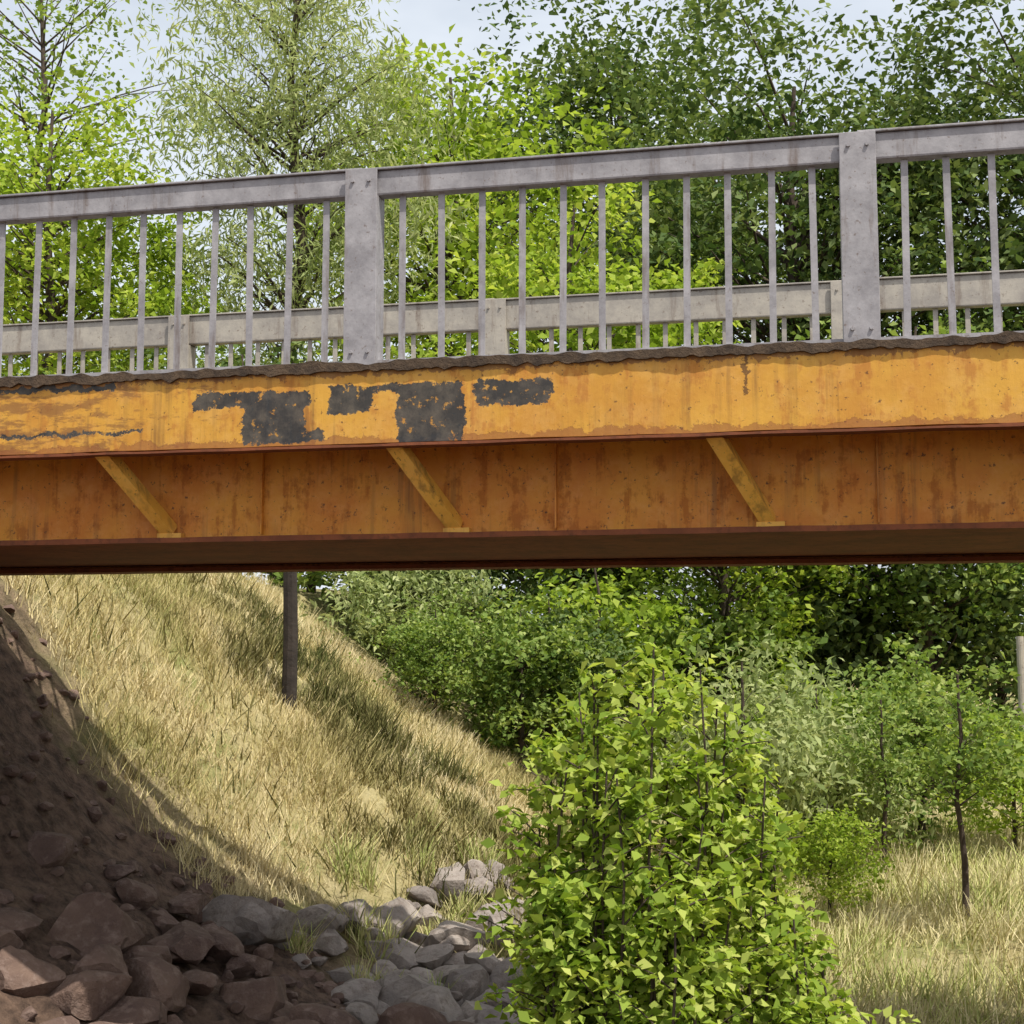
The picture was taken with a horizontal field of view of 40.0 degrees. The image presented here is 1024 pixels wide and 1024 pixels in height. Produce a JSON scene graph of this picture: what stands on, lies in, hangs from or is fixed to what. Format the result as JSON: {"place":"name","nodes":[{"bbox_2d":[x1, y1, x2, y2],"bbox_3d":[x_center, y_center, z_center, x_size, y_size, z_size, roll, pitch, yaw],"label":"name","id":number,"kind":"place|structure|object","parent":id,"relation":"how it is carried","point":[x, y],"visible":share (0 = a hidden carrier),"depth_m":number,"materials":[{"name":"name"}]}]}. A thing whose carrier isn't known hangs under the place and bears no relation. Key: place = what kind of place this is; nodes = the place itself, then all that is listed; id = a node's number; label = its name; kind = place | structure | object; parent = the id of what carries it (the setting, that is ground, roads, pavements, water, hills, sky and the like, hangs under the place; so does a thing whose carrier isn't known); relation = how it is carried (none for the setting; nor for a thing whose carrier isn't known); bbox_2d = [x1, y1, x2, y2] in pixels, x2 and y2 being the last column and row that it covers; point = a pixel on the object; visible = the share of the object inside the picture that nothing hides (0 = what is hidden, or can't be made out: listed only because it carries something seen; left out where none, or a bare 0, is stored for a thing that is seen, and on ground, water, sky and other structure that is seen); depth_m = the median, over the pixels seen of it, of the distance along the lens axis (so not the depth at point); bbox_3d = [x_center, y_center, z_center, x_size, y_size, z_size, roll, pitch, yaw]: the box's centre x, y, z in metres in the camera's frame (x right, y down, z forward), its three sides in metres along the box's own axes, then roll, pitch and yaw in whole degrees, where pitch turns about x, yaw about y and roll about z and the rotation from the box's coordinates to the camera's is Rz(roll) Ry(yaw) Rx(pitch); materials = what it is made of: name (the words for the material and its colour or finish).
{"place":"outdoors","nodes":[
{"label":"outdoors","id":0,"kind":"place"},
{"bbox_2d":[0,572,730,995],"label":"dry grass","id":1,"kind":"structure","parent":0,"point":[298,718],"depth_m":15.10,"materials":[{"name":"beige plant"}]},
{"bbox_2d":[0,574,1023,1023],"bbox_3d":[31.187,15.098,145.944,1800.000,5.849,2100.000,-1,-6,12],"label":"ground","id":2,"kind":"structure","parent":0,"point":[24,876],"depth_m":13.25,"materials":[{"name":"beige plant"}]},
{"bbox_2d":[1,239,84,375],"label":"alder tree","id":3,"kind":"object","parent":2,"relation":"on","point":[16,357],"visible":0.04,"depth_m":33.53,"materials":[{"name":"green plant"}]},
{"bbox_2d":[2,355,112,374],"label":"hazel bush","id":4,"kind":"object","parent":2,"relation":"on","point":[45,373],"depth_m":24.18,"materials":[{"name":"green plant"}]},
{"bbox_2d":[0,51,241,376],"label":"maple tree","id":5,"kind":"object","parent":2,"relation":"on","point":[89,279],"visible":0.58,"depth_m":27.27,"materials":[{"name":"green plant"}]},
{"bbox_2d":[0,0,271,372],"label":"ash tree","id":6,"kind":"object","parent":2,"relation":"on","point":[42,9],"visible":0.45,"depth_m":33.49,"materials":[{"name":"green plant"}]},
{"bbox_2d":[44,240,277,373],"bbox_3d":[-9.520,-2.373,36.480,7.710,9.964,8.476,3,-7,-28],"label":"alder tree","id":7,"kind":"object","parent":2,"relation":"on","point":[163,365],"visible":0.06,"depth_m":35.89,"materials":[{"name":"green plant"}]},
{"bbox_2d":[121,341,339,584],"bbox_3d":[-4.512,-0.957,25.387,6.057,5.347,5.886,-6,-8,44],"label":"elder bush","id":8,"kind":"object","parent":2,"relation":"on","point":[239,361],"visible":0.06,"depth_m":25.39,"materials":[{"name":"green plant"}]},
{"bbox_2d":[0,604,473,1023],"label":"riprap boulders","id":9,"kind":"object","parent":2,"relation":"on","point":[121,974],"visible":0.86,"depth_m":10.49,"materials":[{"name":"brown stone"}]},
{"bbox_2d":[246,355,330,592],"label":"hazel bush","id":10,"kind":"object","parent":2,"relation":"on","point":[304,584],"visible":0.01,"depth_m":26.67,"materials":[{"name":"green plant"}]},
{"bbox_2d":[282,572,297,709],"bbox_3d":[-2.590,1.301,16.450,0.177,2.502,0.180,-1,-6,12],"label":"wooden post","id":11,"kind":"object","parent":2,"relation":"on","point":[290,643],"visible":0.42,"depth_m":16.37,"materials":[{"name":"grey wood"}]},
{"bbox_2d":[85,0,506,587],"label":"willow tree","id":12,"kind":"object","parent":2,"relation":"on","point":[261,121],"visible":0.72,"depth_m":29.05,"materials":[{"name":"green plant"}]},
{"bbox_2d":[241,570,482,645],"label":"hazel bush","id":13,"kind":"object","parent":2,"relation":"on","point":[319,580],"visible":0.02,"depth_m":22.76,"materials":[{"name":"green plant"}]},
{"bbox_2d":[300,569,525,684],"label":"willow bush","id":14,"kind":"object","parent":2,"relation":"on","point":[361,628],"visible":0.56,"depth_m":21.46,"materials":[{"name":"green plant"}]},
{"bbox_2d":[343,586,505,721],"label":"hazel bush","id":15,"kind":"object","parent":2,"relation":"on","point":[428,635],"visible":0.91,"depth_m":19.70,"materials":[{"name":"green plant"}]},
{"bbox_2d":[235,23,656,593],"bbox_3d":[-0.567,-4.940,36.293,12.044,15.485,12.632,2,-6,-21],"label":"maple tree","id":16,"kind":"object","parent":2,"relation":"on","point":[492,150],"visible":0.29,"depth_m":35.11,"materials":[{"name":"green plant"}]},
{"bbox_2d":[283,796,631,1006],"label":"streambed grass tufts","id":17,"kind":"object","parent":2,"relation":"on","point":[354,864],"visible":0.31,"depth_m":13.78,"materials":[{"name":"plant"}]},
{"bbox_2d":[332,568,607,693],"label":"elder bush","id":18,"kind":"object","parent":2,"relation":"on","point":[512,576],"visible":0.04,"depth_m":23.67,"materials":[{"name":"green plant"}]},
{"bbox_2d":[201,859,739,1023],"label":"streambed rocks","id":19,"kind":"object","parent":2,"relation":"on","point":[248,920],"visible":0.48,"depth_m":12.32,"materials":[{"name":"grey stone"}]},
{"bbox_2d":[0,331,1023,575],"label":"steel girder bridge","id":20,"kind":"structure","parent":2,"relation":"on","point":[890,451],"depth_m":8.29,"materials":[{"name":"paint"}]},
{"bbox_2d":[0,118,1023,377],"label":"bridge railing","id":21,"kind":"object","parent":20,"relation":"on","point":[364,194],"visible":0.87,"depth_m":8.16,"materials":[{"name":"grey metal"}]},
{"bbox_2d":[2,269,1023,375],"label":"bridge railing","id":22,"kind":"object","parent":20,"relation":"on","point":[794,300],"visible":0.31,"depth_m":11.79,"materials":[{"name":"grey metal"}]},
{"bbox_2d":[397,577,630,772],"bbox_3d":[0.282,2.453,20.283,3.954,3.035,3.139,-2,-6,20],"label":"hazel bush","id":23,"kind":"object","parent":2,"relation":"on","point":[521,647],"visible":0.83,"depth_m":19.96,"materials":[{"name":"green plant"}]},
{"bbox_2d":[313,182,743,719],"bbox_3d":[0.926,-1.078,28.029,8.864,11.397,9.297,-3,-7,28],"label":"maple tree","id":24,"kind":"object","parent":2,"relation":"on","point":[499,275],"visible":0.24,"depth_m":26.68,"materials":[{"name":"green plant"}]},
{"bbox_2d":[453,571,677,747],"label":"elder bush","id":25,"kind":"object","parent":2,"relation":"on","point":[597,643],"visible":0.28,"depth_m":20.77,"materials":[{"name":"green plant"}]},
{"bbox_2d":[453,567,748,748],"bbox_3d":[1.290,2.592,21.895,4.817,4.245,4.653,-1,-6,13],"label":"dogwood bush","id":26,"kind":"object","parent":2,"relation":"on","point":[662,611],"visible":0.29,"depth_m":21.55,"materials":[{"name":"green plant"}]},
{"bbox_2d":[470,567,754,723],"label":"elder bush","id":27,"kind":"object","parent":2,"relation":"on","point":[618,572],"visible":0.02,"depth_m":27.82,"materials":[{"name":"green plant"}]},
{"bbox_2d":[502,847,728,1023],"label":"leafy shrub","id":28,"kind":"object","parent":2,"relation":"on","point":[655,1012],"visible":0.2,"depth_m":6.16,"materials":[{"name":"green plant"}]},
{"bbox_2d":[460,619,787,1023],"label":"leafy shrub","id":29,"kind":"object","parent":2,"relation":"on","point":[617,882],"visible":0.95,"depth_m":6.20,"materials":[{"name":"green plant"}]},
{"bbox_2d":[366,0,890,604],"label":"oak tree","id":30,"kind":"object","parent":2,"relation":"on","point":[592,64],"visible":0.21,"depth_m":42.51,"materials":[{"name":"green plant"}]},
{"bbox_2d":[556,566,831,785],"bbox_3d":[3.189,2.942,23.684,6.377,4.895,5.062,-3,-6,26],"label":"hazel bush","id":31,"kind":"object","parent":2,"relation":"on","point":[751,629],"visible":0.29,"depth_m":23.13,"materials":[{"name":"green plant"}]},
{"bbox_2d":[572,337,877,704],"bbox_3d":[3.293,1.078,23.441,7.074,8.672,6.744,1,-6,-13],"label":"maple tree","id":32,"kind":"object","parent":2,"relation":"on","point":[725,584],"visible":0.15,"depth_m":23.97,"materials":[{"name":"green plant"}]},
{"bbox_2d":[456,0,1023,706],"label":"oak tree","id":33,"kind":"object","parent":2,"relation":"on","point":[708,238],"visible":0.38,"depth_m":31.49,"materials":[{"name":"green plant"}]},
{"bbox_2d":[567,624,924,888],"bbox_3d":[3.063,3.334,18.342,4.277,3.713,4.433,-6,-8,44],"label":"willow bush","id":34,"kind":"object","parent":2,"relation":"on","point":[791,757],"visible":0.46,"depth_m":17.91,"materials":[{"name":"green plant"}]},
{"bbox_2d":[629,676,869,1023],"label":"leafy shrub","id":35,"kind":"object","parent":2,"relation":"on","point":[778,918],"visible":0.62,"depth_m":6.62,"materials":[{"name":"green plant"}]},
{"bbox_2d":[588,564,950,717],"bbox_3d":[4.878,2.861,27.319,7.269,6.417,7.063,3,-6,-24],"label":"elder bush","id":36,"kind":"object","parent":2,"relation":"on","point":[820,608],"visible":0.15,"depth_m":25.58,"materials":[{"name":"green plant"}]},
{"bbox_2d":[659,658,950,863],"bbox_3d":[4.191,3.705,19.741,3.967,3.322,3.826,-2,-6,20],"label":"willow bush","id":37,"kind":"object","parent":2,"relation":"on","point":[875,813],"visible":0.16,"depth_m":18.99,"materials":[{"name":"green plant"}]},
{"bbox_2d":[735,923,920,1023],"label":"leafy shrub","id":38,"kind":"object","parent":2,"relation":"on","point":[821,966],"visible":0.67,"depth_m":6.42,"materials":[{"name":"green plant"}]},
{"bbox_2d":[766,788,912,920],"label":"dogwood bush","id":39,"kind":"object","parent":2,"relation":"on","point":[838,852],"visible":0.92,"depth_m":15.55,"materials":[{"name":"green plant"}]},
{"bbox_2d":[751,675,947,820],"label":"dogwood bush","id":40,"kind":"object","parent":2,"relation":"on","point":[835,696],"visible":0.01,"depth_m":21.52,"materials":[{"name":"green plant"}]},
{"bbox_2d":[681,802,1023,1023],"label":"meadow grass","id":41,"kind":"structure","parent":2,"relation":"on","point":[1002,878],"depth_m":14.16,"materials":[{"name":"beige plant"}]},
{"bbox_2d":[687,564,1022,793],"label":"elder bush","id":42,"kind":"object","parent":2,"relation":"on","point":[936,619],"visible":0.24,"depth_m":25.39,"materials":[{"name":"green plant"}]},
{"bbox_2d":[730,247,1023,797],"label":"alder tree","id":43,"kind":"object","parent":2,"relation":"on","point":[898,606],"visible":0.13,"depth_m":25.07,"materials":[{"name":"green plant"}]},
{"bbox_2d":[740,0,1023,342],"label":"oak tree","id":44,"kind":"object","parent":2,"relation":"on","point":[1012,185],"visible":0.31,"depth_m":31.06,"materials":[{"name":"green plant"}]},
{"bbox_2d":[811,670,956,878],"bbox_3d":[4.734,3.495,17.779,2.002,2.999,1.820,4,-7,-36],"label":"young ash tree","id":45,"kind":"object","parent":2,"relation":"on","point":[855,758],"visible":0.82,"depth_m":17.68,"materials":[{"name":"green plant"}]},
{"bbox_2d":[804,563,1023,748],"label":"elder bush","id":46,"kind":"object","parent":2,"relation":"on","point":[1005,601],"visible":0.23,"depth_m":25.95,"materials":[{"name":"green plant"}]},
{"bbox_2d":[810,630,1021,857],"bbox_3d":[5.826,3.354,20.083,3.442,3.329,4.337,0,-6,5],"label":"hazel bush","id":47,"kind":"object","parent":2,"relation":"on","point":[901,690],"visible":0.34,"depth_m":20.03,"materials":[{"name":"green plant"}]},
{"bbox_2d":[832,634,1023,920],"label":"young ash tree","id":48,"kind":"object","parent":2,"relation":"on","point":[958,776],"visible":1,"depth_m":14.53,"materials":[{"name":"green plant"}]},
{"bbox_2d":[917,703,1023,852],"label":"dogwood bush","id":49,"kind":"object","parent":2,"relation":"on","point":[1012,790],"visible":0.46,"depth_m":18.10,"materials":[{"name":"green plant"}]},
{"bbox_2d":[1016,636,1023,834],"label":"post","id":50,"kind":"object","parent":2,"relation":"on","point":[1020,652],"visible":0.68,"depth_m":19.22,"materials":[{"name":"grey wood"}]},
{"bbox_2d":[0,0,1023,642],"label":"sky","id":51,"kind":"structure","parent":0,"point":[430,21],"materials":[{"name":"white"}]}
]}

